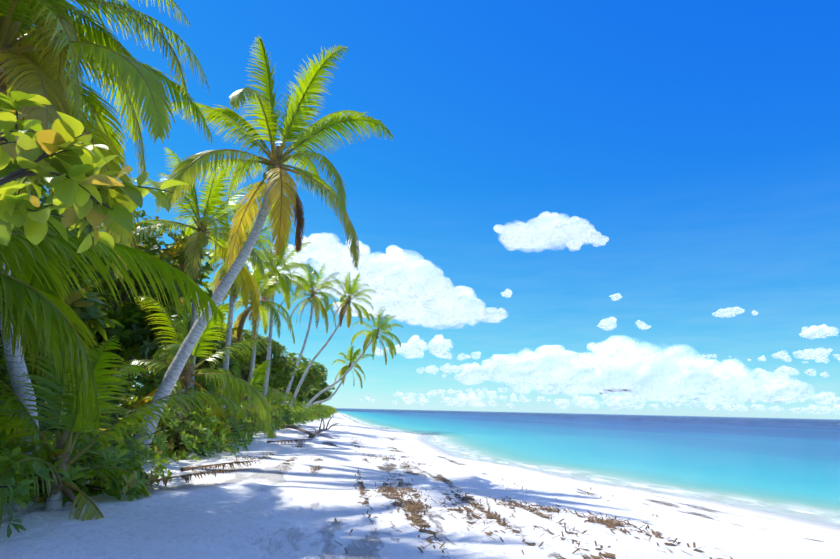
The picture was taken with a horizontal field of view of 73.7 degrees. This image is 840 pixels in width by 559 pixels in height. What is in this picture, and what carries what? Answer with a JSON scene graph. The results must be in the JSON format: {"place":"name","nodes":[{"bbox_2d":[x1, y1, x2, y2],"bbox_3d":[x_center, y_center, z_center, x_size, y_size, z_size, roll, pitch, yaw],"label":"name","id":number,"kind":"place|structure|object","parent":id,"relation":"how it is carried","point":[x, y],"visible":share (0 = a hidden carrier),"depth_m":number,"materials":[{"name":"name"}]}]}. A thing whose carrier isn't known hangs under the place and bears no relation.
{"place":"outdoors","nodes":[
{"label":"outdoors","id":0,"kind":"place"},
{"bbox_2d":[245,232,376,283],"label":"cloud","id":1,"kind":"structure","parent":0,"point":[330,253],"depth_m":1688.90,"materials":[{"name":"white"}]},
{"bbox_2d":[333,298,415,318],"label":"cloud","id":2,"kind":"structure","parent":0,"point":[398,311],"depth_m":2484.59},
{"bbox_2d":[314,245,453,310],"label":"cloud","id":3,"kind":"structure","parent":0,"point":[402,279],"depth_m":2018.18,"materials":[{"name":"white"}]},
{"bbox_2d":[360,396,443,402],"bbox_3d":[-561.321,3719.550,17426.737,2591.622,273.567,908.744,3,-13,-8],"label":"cloud","id":4,"kind":"structure","parent":0,"point":[410,398],"depth_m":17416.53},
{"bbox_2d":[372,334,451,358],"bbox_3d":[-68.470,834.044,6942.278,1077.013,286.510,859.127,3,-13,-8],"label":"cloud","id":5,"kind":"structure","parent":0,"point":[439,346],"depth_m":6834.53,"materials":[{"name":"white"}]},
{"bbox_2d":[368,391,468,396],"bbox_3d":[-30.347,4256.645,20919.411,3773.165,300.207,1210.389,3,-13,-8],"label":"cloud","id":6,"kind":"structure","parent":0,"point":[402,394],"depth_m":20856.00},
{"bbox_2d":[0,413,839,558],"bbox_3d":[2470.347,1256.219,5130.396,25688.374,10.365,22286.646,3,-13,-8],"label":"beach ground","id":7,"kind":"structure","parent":0,"point":[264,508],"depth_m":9.04,"materials":[{"name":"sand"}]},
{"bbox_2d":[4,395,53,442],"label":"bush","id":8,"kind":"object","parent":7,"relation":"on","point":[44,428],"visible":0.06,"depth_m":11.69,"materials":[{"name":"green plant"}]},
{"bbox_2d":[0,352,59,449],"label":"shrub","id":9,"kind":"object","parent":7,"relation":"on","point":[43,424],"visible":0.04,"depth_m":11.57,"materials":[{"name":"green plant"}]},
{"bbox_2d":[0,426,63,537],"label":"bush","id":10,"kind":"object","parent":7,"relation":"on","point":[24,483],"visible":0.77,"depth_m":6.46,"materials":[{"name":"green plant"}]},
{"bbox_2d":[0,337,63,434],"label":"shrub","id":11,"kind":"object","parent":7,"relation":"on","point":[6,372],"depth_m":16.70,"materials":[{"name":"green plant"}]},
{"bbox_2d":[0,331,81,432],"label":"shrub","id":12,"kind":"object","parent":7,"relation":"on","point":[2,361],"visible":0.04,"depth_m":14.08,"materials":[{"name":"green plant"}]},
{"bbox_2d":[0,364,109,457],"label":"bush","id":13,"kind":"object","parent":7,"relation":"on","point":[7,377],"visible":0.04,"depth_m":11.31,"materials":[{"name":"green plant"}]},
{"bbox_2d":[7,86,113,260],"bbox_3d":[-13.662,-0.710,14.806,10.639,10.342,9.936,3,-13,-8],"label":"leafy branch","id":14,"kind":"object","parent":7,"relation":"on","point":[42,189],"visible":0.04,"depth_m":17.29,"materials":[{"name":"green plant"}]},
{"bbox_2d":[0,241,123,356],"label":"tree","id":15,"kind":"object","parent":7,"relation":"on","point":[92,313],"visible":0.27,"depth_m":14.57,"materials":[{"name":"green plant"}]},
{"bbox_2d":[0,337,125,422],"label":"shrub","id":16,"kind":"object","parent":7,"relation":"on","point":[35,369],"visible":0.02,"depth_m":19.66,"materials":[{"name":"green plant"}]},
{"bbox_2d":[0,428,129,483],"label":"bush","id":17,"kind":"object","parent":7,"relation":"on","point":[45,434],"visible":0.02,"depth_m":10.39,"materials":[{"name":"green plant"}]},
{"bbox_2d":[0,0,148,195],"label":"palm tree","id":18,"kind":"object","parent":7,"relation":"on","point":[63,36],"visible":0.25,"depth_m":11.57,"materials":[{"name":"plant"}]},
{"bbox_2d":[4,350,154,409],"bbox_3d":[-16.290,4.251,24.920,8.958,5.075,9.566,3,-13,-8],"label":"shrub","id":19,"kind":"object","parent":7,"relation":"on","point":[141,389],"visible":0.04,"depth_m":25.32,"materials":[{"name":"green plant"}]},
{"bbox_2d":[0,428,173,504],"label":"bush","id":20,"kind":"object","parent":7,"relation":"on","point":[74,476],"visible":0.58,"depth_m":8.74,"materials":[{"name":"green plant"}]},
{"bbox_2d":[58,260,122,340],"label":"tree","id":21,"kind":"object","parent":7,"relation":"on","point":[110,304],"visible":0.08,"depth_m":22.32,"materials":[{"name":"green plant"}]},
{"bbox_2d":[51,429,146,465],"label":"bush","id":22,"kind":"object","parent":7,"relation":"on","point":[88,454],"depth_m":12.59,"materials":[{"name":"green plant"}]},
{"bbox_2d":[0,0,212,474],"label":"palm tree","id":23,"kind":"object","parent":7,"relation":"on","point":[146,78],"visible":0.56,"depth_m":10.54,"materials":[{"name":"plant"}]},
{"bbox_2d":[7,0,208,193],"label":"palm tree","id":24,"kind":"object","parent":7,"relation":"on","point":[58,75],"visible":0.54,"depth_m":13.11,"materials":[{"name":"plant"}]},
{"bbox_2d":[0,160,224,441],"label":"palm tree","id":25,"kind":"object","parent":7,"relation":"on","point":[34,310],"visible":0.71,"depth_m":7.25,"materials":[{"name":"plant"}]},
{"bbox_2d":[0,90,108,207],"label":"branch","id":26,"kind":"object","parent":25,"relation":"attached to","point":[12,130],"visible":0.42,"depth_m":4.66,"materials":[{"name":"green plant"}]},
{"bbox_2d":[0,111,188,252],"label":"branch","id":27,"kind":"object","parent":25,"relation":"attached to","point":[82,189],"visible":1,"depth_m":4.13,"materials":[{"name":"green plant"}]},
{"bbox_2d":[46,384,190,449],"bbox_3d":[-9.117,4.103,16.526,4.990,2.075,4.751,3,-13,-8],"label":"bush","id":28,"kind":"object","parent":7,"relation":"on","point":[131,407],"visible":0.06,"depth_m":16.43,"materials":[{"name":"green plant"}]},
{"bbox_2d":[0,335,247,527],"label":"young palm","id":29,"kind":"object","parent":7,"relation":"on","point":[52,497],"visible":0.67,"depth_m":7.76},
{"bbox_2d":[88,353,164,409],"bbox_3d":[-16.413,5.633,29.450,8.659,4.487,8.468,3,-13,-8],"label":"shrub","id":30,"kind":"object","parent":7,"relation":"on","point":[155,385],"visible":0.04,"depth_m":28.67,"materials":[{"name":"green plant"}]},
{"bbox_2d":[82,294,184,401],"bbox_3d":[-14.374,3.708,25.281,6.570,6.371,6.200,3,-13,-8],"label":"tree","id":31,"kind":"object","parent":7,"relation":"on","point":[135,333],"visible":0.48,"depth_m":24.30,"materials":[{"name":"green plant"}]},
{"bbox_2d":[40,203,237,382],"bbox_3d":[-13.923,1.389,24.133,11.181,10.441,10.564,3,-13,-8],"label":"tree","id":32,"kind":"object","parent":7,"relation":"on","point":[151,246],"visible":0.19,"depth_m":24.31,"materials":[{"name":"green plant"}]},
{"bbox_2d":[88,410,196,472],"bbox_3d":[-7.419,3.925,13.908,3.654,1.429,4.513,3,-13,-8],"label":"bush","id":33,"kind":"object","parent":7,"relation":"on","point":[159,444],"visible":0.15,"depth_m":13.67,"materials":[{"name":"green plant"}]},
{"bbox_2d":[108,390,182,422],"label":"bush","id":34,"kind":"object","parent":7,"relation":"on","point":[140,394],"visible":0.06,"depth_m":20.37,"materials":[{"name":"green plant"}]},
{"bbox_2d":[90,272,225,390],"bbox_3d":[-15.905,3.632,31.502,8.882,9.300,8.952,3,-13,-8],"label":"tree","id":35,"kind":"object","parent":7,"relation":"on","point":[170,305],"visible":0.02,"depth_m":32.37,"materials":[{"name":"green plant"}]},
{"bbox_2d":[90,470,233,494],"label":"fallen frond","id":36,"kind":"object","parent":7,"relation":"on","point":[186,477],"visible":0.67,"depth_m":10.38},
{"bbox_2d":[100,400,240,461],"bbox_3d":[-7.608,4.416,16.765,4.320,1.840,5.658,3,-13,-8],"label":"bush","id":37,"kind":"object","parent":7,"relation":"on","point":[201,441],"visible":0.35,"depth_m":16.25,"materials":[{"name":"green plant"}]},
{"bbox_2d":[133,363,213,396],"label":"shrub","id":38,"kind":"object","parent":7,"relation":"on","point":[157,375],"depth_m":41.40,"materials":[{"name":"green plant"}]},
{"bbox_2d":[133,354,240,418],"bbox_3d":[-14.633,6.766,34.162,8.454,4.506,8.848,3,-13,-8],"label":"shrub","id":39,"kind":"object","parent":7,"relation":"on","point":[201,382],"visible":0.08,"depth_m":33.36,"materials":[{"name":"green plant"}]},
{"bbox_2d":[96,296,288,446],"bbox_3d":[-7.874,3.502,19.440,5.507,5.912,5.253,-6,-15,30],"label":"palm tree","id":40,"kind":"object","parent":7,"relation":"on","point":[184,380],"visible":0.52,"depth_m":19.18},
{"bbox_2d":[120,147,274,409],"bbox_3d":[-10.122,0.518,25.405,7.161,13.328,7.407,-7,-15,32],"label":"palm tree","id":41,"kind":"object","parent":7,"relation":"on","point":[211,202],"visible":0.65,"depth_m":25.80,"materials":[{"name":"plant"}]},
{"bbox_2d":[152,367,256,413],"bbox_3d":[-15.000,7.994,38.309,7.865,4.386,10.248,14,-18,-43],"label":"shrub","id":42,"kind":"object","parent":7,"relation":"on","point":[197,368],"depth_m":38.02,"materials":[{"name":"green plant"}]},
{"bbox_2d":[155,319,260,376],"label":"tree","id":43,"kind":"object","parent":7,"relation":"on","point":[245,353],"visible":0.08,"depth_m":38.44,"materials":[{"name":"green plant"}]},
{"bbox_2d":[164,407,253,452],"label":"bush","id":44,"kind":"object","parent":7,"relation":"on","point":[248,439],"visible":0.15,"depth_m":19.60,"materials":[{"name":"green plant"}]},
{"bbox_2d":[180,460,261,471],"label":"fallen frond","id":45,"kind":"object","parent":7,"relation":"on","point":[182,469],"visible":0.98,"depth_m":13.19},
{"bbox_2d":[187,404,255,444],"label":"bush","id":46,"kind":"object","parent":7,"relation":"on","point":[237,423],"visible":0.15,"depth_m":22.58,"materials":[{"name":"green plant"}]},
{"bbox_2d":[187,362,271,414],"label":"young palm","id":47,"kind":"object","parent":7,"relation":"on","point":[214,391],"visible":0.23,"depth_m":23.96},
{"bbox_2d":[205,410,258,437],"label":"bush","id":48,"kind":"object","parent":7,"relation":"on","point":[255,431],"visible":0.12,"depth_m":27.51,"materials":[{"name":"green plant"}]},
{"bbox_2d":[173,201,295,407],"bbox_3d":[-10.805,1.767,31.792,7.185,13.771,6.902,3,-13,-8],"label":"palm tree","id":49,"kind":"object","parent":7,"relation":"on","point":[251,286],"visible":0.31,"depth_m":32.14,"materials":[{"name":"plant"}]},
{"bbox_2d":[197,330,297,390],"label":"tree","id":50,"kind":"object","parent":7,"relation":"on","point":[277,367],"visible":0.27,"depth_m":47.09,"materials":[{"name":"green plant"}]},
{"bbox_2d":[202,249,295,398],"bbox_3d":[-11.753,4.024,38.319,6.456,12.344,7.318,3,-13,-8],"label":"palm tree","id":51,"kind":"object","parent":7,"relation":"on","point":[240,321],"visible":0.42,"depth_m":38.48,"materials":[{"name":"plant"}]},
{"bbox_2d":[203,359,298,437],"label":"young palm","id":52,"kind":"object","parent":7,"relation":"on","point":[256,384],"visible":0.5,"depth_m":28.05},
{"bbox_2d":[232,410,273,432],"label":"bush","id":53,"kind":"object","parent":7,"relation":"on","point":[255,424],"visible":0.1,"depth_m":31.81,"materials":[{"name":"green plant"}]},
{"bbox_2d":[244,364,274,388],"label":"bush","id":54,"kind":"object","parent":7,"relation":"on","point":[263,378],"depth_m":58.95,"materials":[{"name":"green plant"}]},
{"bbox_2d":[135,36,393,464],"bbox_3d":[-5.075,-1.121,17.587,6.783,13.527,7.726,12,-17,-40],"label":"palm tree","id":55,"kind":"object","parent":7,"relation":"on","point":[278,203],"visible":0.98,"depth_m":17.57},
{"bbox_2d":[244,406,286,430],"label":"bush","id":56,"kind":"object","parent":7,"relation":"on","point":[277,424],"visible":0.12,"depth_m":34.90,"materials":[{"name":"green plant"}]},
{"bbox_2d":[244,360,287,386],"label":"bush","id":57,"kind":"object","parent":7,"relation":"on","point":[283,383],"visible":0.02,"depth_m":65.70,"materials":[{"name":"green plant"}]},
{"bbox_2d":[253,410,286,429],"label":"bush","id":58,"kind":"object","parent":7,"relation":"on","point":[280,425],"visible":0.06,"depth_m":37.32,"materials":[{"name":"green plant"}]},
{"bbox_2d":[261,383,283,406],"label":"shrub","id":59,"kind":"object","parent":7,"relation":"on","point":[272,389],"depth_m":57.12,"materials":[{"name":"green plant"}]},
{"bbox_2d":[238,233,318,403],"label":"palm tree","id":60,"kind":"object","parent":7,"relation":"on","point":[288,281],"visible":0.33,"depth_m":45.40,"materials":[{"name":"plant"}]},
{"bbox_2d":[266,399,306,426],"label":"bush","id":61,"kind":"object","parent":7,"relation":"on","point":[292,417],"visible":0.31,"depth_m":43.63,"materials":[{"name":"green plant"}]},
{"bbox_2d":[268,398,304,424],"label":"bush","id":62,"kind":"object","parent":7,"relation":"on","point":[288,415],"visible":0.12,"depth_m":47.56,"materials":[{"name":"green plant"}]},
{"bbox_2d":[269,364,308,392],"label":"bush","id":63,"kind":"object","parent":7,"relation":"on","point":[300,373],"visible":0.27,"depth_m":81.80,"materials":[{"name":"green plant"}]},
{"bbox_2d":[267,439,311,443],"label":"fallen frond","id":64,"kind":"object","parent":7,"relation":"on","point":[296,440],"visible":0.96,"depth_m":23.78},
{"bbox_2d":[280,402,309,422],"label":"bush","id":65,"kind":"object","parent":7,"relation":"on","point":[300,410],"visible":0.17,"depth_m":55.76,"materials":[{"name":"green plant"}]},
{"bbox_2d":[277,387,313,405],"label":"shrub","id":66,"kind":"object","parent":7,"relation":"on","point":[301,397],"visible":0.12,"depth_m":94.60,"materials":[{"name":"green plant"}]},
{"bbox_2d":[282,424,314,436],"bbox_3d":[-7.774,9.268,34.681,0.266,0.388,14.968,6,-14,-18],"label":"fallen trunk","id":67,"kind":"object","parent":7,"relation":"on","point":[299,429],"visible":0.88,"depth_m":32.55,"materials":[{"name":"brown wood"}]},
{"bbox_2d":[170,439,429,474],"bbox_3d":[-2.686,6.712,21.889,6.346,0.404,23.511,1,-13,1],"label":"wrack","id":68,"kind":"object","parent":7,"relation":"on","point":[314,469],"visible":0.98,"depth_m":16.99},
{"bbox_2d":[278,352,322,394],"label":"tree","id":69,"kind":"object","parent":7,"relation":"on","point":[313,373],"visible":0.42,"depth_m":97.75,"materials":[{"name":"green plant"}]},
{"bbox_2d":[279,402,325,420],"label":"bush","id":70,"kind":"object","parent":7,"relation":"on","point":[311,416],"visible":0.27,"depth_m":63.51,"materials":[{"name":"green plant"}]},
{"bbox_2d":[289,405,317,422],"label":"bush","id":71,"kind":"object","parent":7,"relation":"on","point":[308,414],"visible":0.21,"depth_m":59.38,"materials":[{"name":"green plant"}]},
{"bbox_2d":[300,401,325,419],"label":"bush","id":72,"kind":"object","parent":7,"relation":"on","point":[318,415],"visible":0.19,"depth_m":70.44,"materials":[{"name":"green plant"}]},
{"bbox_2d":[280,261,346,410],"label":"palm tree","id":73,"kind":"object","parent":7,"relation":"on","point":[315,300],"visible":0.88,"depth_m":61.60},
{"bbox_2d":[300,361,327,394],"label":"tree","id":74,"kind":"object","parent":7,"relation":"on","point":[322,370],"visible":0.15,"depth_m":113.46,"materials":[{"name":"green plant"}]},
{"bbox_2d":[297,400,330,418],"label":"bush","id":75,"kind":"object","parent":7,"relation":"on","point":[319,410],"visible":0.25,"depth_m":78.71,"materials":[{"name":"green plant"}]},
{"bbox_2d":[303,385,327,402],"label":"bush","id":76,"kind":"object","parent":7,"relation":"on","point":[313,392],"visible":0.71,"depth_m":147.10,"materials":[{"name":"green plant"}]},
{"bbox_2d":[308,416,335,437],"bbox_3d":[-6.007,8.744,33.492,1.020,1.129,8.695,1,-13,1],"label":"driftwood snag","id":77,"kind":"object","parent":7,"relation":"on","point":[318,431],"visible":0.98,"depth_m":32.84,"materials":[{"name":"grey wood"}]},
{"bbox_2d":[314,380,334,401],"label":"bush","id":78,"kind":"object","parent":7,"relation":"on","point":[324,385],"visible":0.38,"depth_m":167.42,"materials":[{"name":"green plant"}]},
{"bbox_2d":[289,271,375,406],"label":"palm tree","id":79,"kind":"object","parent":7,"relation":"on","point":[345,303],"visible":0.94,"depth_m":66.11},
{"bbox_2d":[309,345,371,405],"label":"palm tree","id":80,"kind":"object","parent":7,"relation":"on","point":[351,357],"visible":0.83,"depth_m":78.39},
{"bbox_2d":[303,307,402,409],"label":"palm tree","id":81,"kind":"object","parent":7,"relation":"on","point":[372,335],"visible":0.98,"depth_m":69.49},
{"bbox_2d":[334,469,732,558],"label":"wrack","id":82,"kind":"object","parent":7,"relation":"on","point":[418,505],"visible":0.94,"depth_m":9.33,"materials":[{"name":"plant"}]},
{"bbox_2d":[1,0,839,418],"label":"sky","id":83,"kind":"structure","parent":0,"point":[701,138],"materials":[{"name":"blue"}]},
{"bbox_2d":[402,334,454,351],"bbox_3d":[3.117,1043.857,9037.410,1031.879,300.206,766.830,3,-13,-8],"label":"cloud","id":84,"kind":"structure","parent":0,"point":[414,338],"depth_m":8880.64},
{"bbox_2d":[416,363,465,375],"bbox_3d":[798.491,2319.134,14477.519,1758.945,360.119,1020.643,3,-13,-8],"label":"cloud","id":85,"kind":"structure","parent":0,"point":[447,368],"depth_m":14190.59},
{"bbox_2d":[385,278,507,329],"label":"cloud","id":86,"kind":"structure","parent":0,"point":[459,306],"depth_m":2598.18,"materials":[{"name":"white"}]},
{"bbox_2d":[392,395,513,406],"bbox_3d":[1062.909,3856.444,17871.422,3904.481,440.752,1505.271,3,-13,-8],"label":"cloud","id":87,"kind":"structure","parent":0,"point":[473,401],"depth_m":17578.79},
{"bbox_2d":[441,362,489,379],"bbox_3d":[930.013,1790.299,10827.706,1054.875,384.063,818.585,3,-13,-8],"label":"cloud","id":88,"kind":"structure","parent":0,"point":[465,366],"depth_m":10611.51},
{"bbox_2d":[428,389,522,395],"bbox_3d":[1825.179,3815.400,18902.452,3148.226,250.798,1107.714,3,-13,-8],"label":"cloud","id":89,"kind":"structure","parent":0,"point":[448,392],"depth_m":18714.23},
{"bbox_2d":[450,352,504,360],"bbox_3d":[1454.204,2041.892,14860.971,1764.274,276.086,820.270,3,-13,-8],"label":"cloud","id":90,"kind":"structure","parent":0,"point":[476,355],"depth_m":14859.06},
{"bbox_2d":[466,392,512,399],"bbox_3d":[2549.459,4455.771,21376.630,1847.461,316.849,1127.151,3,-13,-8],"label":"cloud","id":91,"kind":"structure","parent":0,"point":[502,396],"depth_m":21226.41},
{"bbox_2d":[440,391,544,400],"bbox_3d":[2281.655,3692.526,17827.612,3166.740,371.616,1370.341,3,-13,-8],"label":"cloud","id":92,"kind":"structure","parent":0,"point":[490,393],"depth_m":17914.16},
{"bbox_2d":[501,289,512,297],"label":"cloud","id":93,"kind":"structure","parent":0,"point":[506,293],"depth_m":5979.94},
{"bbox_2d":[455,345,596,395],"bbox_3d":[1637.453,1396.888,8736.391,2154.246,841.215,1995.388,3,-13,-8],"label":"cloud","id":94,"kind":"structure","parent":0,"point":[545,365],"depth_m":8145.55,"materials":[{"name":"white"}]},
{"bbox_2d":[466,384,585,394],"bbox_3d":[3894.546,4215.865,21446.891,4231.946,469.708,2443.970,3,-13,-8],"label":"cloud","id":95,"kind":"structure","parent":0,"point":[547,389],"depth_m":21271.53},
{"bbox_2d":[516,396,569,402],"bbox_3d":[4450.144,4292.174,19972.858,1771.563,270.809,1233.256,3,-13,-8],"label":"cloud","id":96,"kind":"structure","parent":0,"point":[557,400],"depth_m":19703.31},
{"bbox_2d":[493,211,608,251],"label":"cloud","id":97,"kind":"structure","parent":0,"point":[545,230],"depth_m":1382.18,"materials":[{"name":"white"}]},
{"bbox_2d":[335,408,839,523],"bbox_3d":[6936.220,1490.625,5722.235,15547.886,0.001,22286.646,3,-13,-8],"label":"sea","id":98,"kind":"structure","parent":0,"point":[790,463],"depth_m":42.30,"materials":[{"name":"liquid"}]},
{"bbox_2d":[554,395,658,409],"bbox_3d":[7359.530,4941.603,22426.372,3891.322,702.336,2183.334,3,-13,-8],"label":"cloud","id":99,"kind":"structure","parent":0,"point":[584,400],"depth_m":22269.57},
{"bbox_2d":[609,293,621,300],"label":"cloud","id":100,"kind":"structure","parent":0,"point":[616,296],"depth_m":5713.63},
{"bbox_2d":[597,317,650,329],"bbox_3d":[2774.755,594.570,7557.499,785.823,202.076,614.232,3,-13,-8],"label":"cloud","id":101,"kind":"structure","parent":0,"point":[607,324],"depth_m":7543.41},
{"bbox_2d":[599,398,650,405],"bbox_3d":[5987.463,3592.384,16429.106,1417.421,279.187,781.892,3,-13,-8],"label":"cloud","id":102,"kind":"structure","parent":0,"point":[614,402],"depth_m":16430.96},
{"bbox_2d":[575,391,697,402],"bbox_3d":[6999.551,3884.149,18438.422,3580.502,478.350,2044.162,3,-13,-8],"label":"cloud","id":103,"kind":"structure","parent":0,"point":[614,398],"depth_m":18687.88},
{"bbox_2d":[552,335,722,401],"bbox_3d":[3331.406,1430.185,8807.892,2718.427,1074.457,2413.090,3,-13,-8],"label":"cloud","id":104,"kind":"structure","parent":0,"point":[622,365],"depth_m":8020.20,"materials":[{"name":"white"}]},
{"bbox_2d":[619,393,697,407],"bbox_3d":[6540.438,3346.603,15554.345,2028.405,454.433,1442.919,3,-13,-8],"label":"cloud","id":105,"kind":"structure","parent":0,"point":[628,401],"depth_m":15502.53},
{"bbox_2d":[692,354,730,359],"bbox_3d":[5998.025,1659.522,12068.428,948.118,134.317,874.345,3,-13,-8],"label":"cloud","id":106,"kind":"structure","parent":0,"point":[708,356],"depth_m":11921.48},
{"bbox_2d":[712,306,757,317],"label":"cloud","id":107,"kind":"structure","parent":0,"point":[730,312],"depth_m":6148.64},
{"bbox_2d":[669,358,813,406],"bbox_3d":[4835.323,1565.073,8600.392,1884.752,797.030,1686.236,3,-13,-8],"label":"cloud","id":108,"kind":"structure","parent":0,"point":[738,386],"depth_m":8389.69,"materials":[{"name":"white"}]},
{"bbox_2d":[705,401,792,411],"bbox_3d":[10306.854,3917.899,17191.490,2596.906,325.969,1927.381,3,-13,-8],"label":"cloud","id":109,"kind":"structure","parent":0,"point":[726,407],"depth_m":17262.45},
{"bbox_2d":[730,404,784,410],"bbox_3d":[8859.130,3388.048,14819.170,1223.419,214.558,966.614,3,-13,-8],"label":"cloud","id":110,"kind":"structure","parent":0,"point":[754,406],"depth_m":14784.94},
{"bbox_2d":[718,365,829,377],"bbox_3d":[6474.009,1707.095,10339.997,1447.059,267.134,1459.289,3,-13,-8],"label":"cloud","id":111,"kind":"structure","parent":0,"point":[781,371],"depth_m":9885.17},
{"bbox_2d":[747,355,825,361],"bbox_3d":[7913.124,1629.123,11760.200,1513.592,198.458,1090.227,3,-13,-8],"label":"cloud","id":112,"kind":"structure","parent":0,"point":[786,358],"depth_m":11922.18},
{"bbox_2d":[752,391,839,405],"bbox_3d":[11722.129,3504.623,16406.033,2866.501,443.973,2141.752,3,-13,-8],"label":"cloud","id":113,"kind":"structure","parent":0,"point":[824,398],"depth_m":16023.94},
{"bbox_2d":[772,348,839,359],"bbox_3d":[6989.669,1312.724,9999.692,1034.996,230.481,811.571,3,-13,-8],"label":"cloud","id":114,"kind":"structure","parent":0,"point":[809,354],"depth_m":9943.65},
{"bbox_2d":[777,404,839,413],"bbox_3d":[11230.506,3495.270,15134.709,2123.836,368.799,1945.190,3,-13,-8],"label":"cloud","id":115,"kind":"structure","parent":0,"point":[813,410],"depth_m":15344.99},
{"bbox_2d":[792,405,839,412],"bbox_3d":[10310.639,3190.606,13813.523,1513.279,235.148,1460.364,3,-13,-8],"label":"cloud","id":116,"kind":"structure","parent":0,"point":[836,407],"depth_m":14101.03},
{"bbox_2d":[799,324,838,339],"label":"cloud","id":117,"kind":"structure","parent":0,"point":[822,331],"depth_m":6492.93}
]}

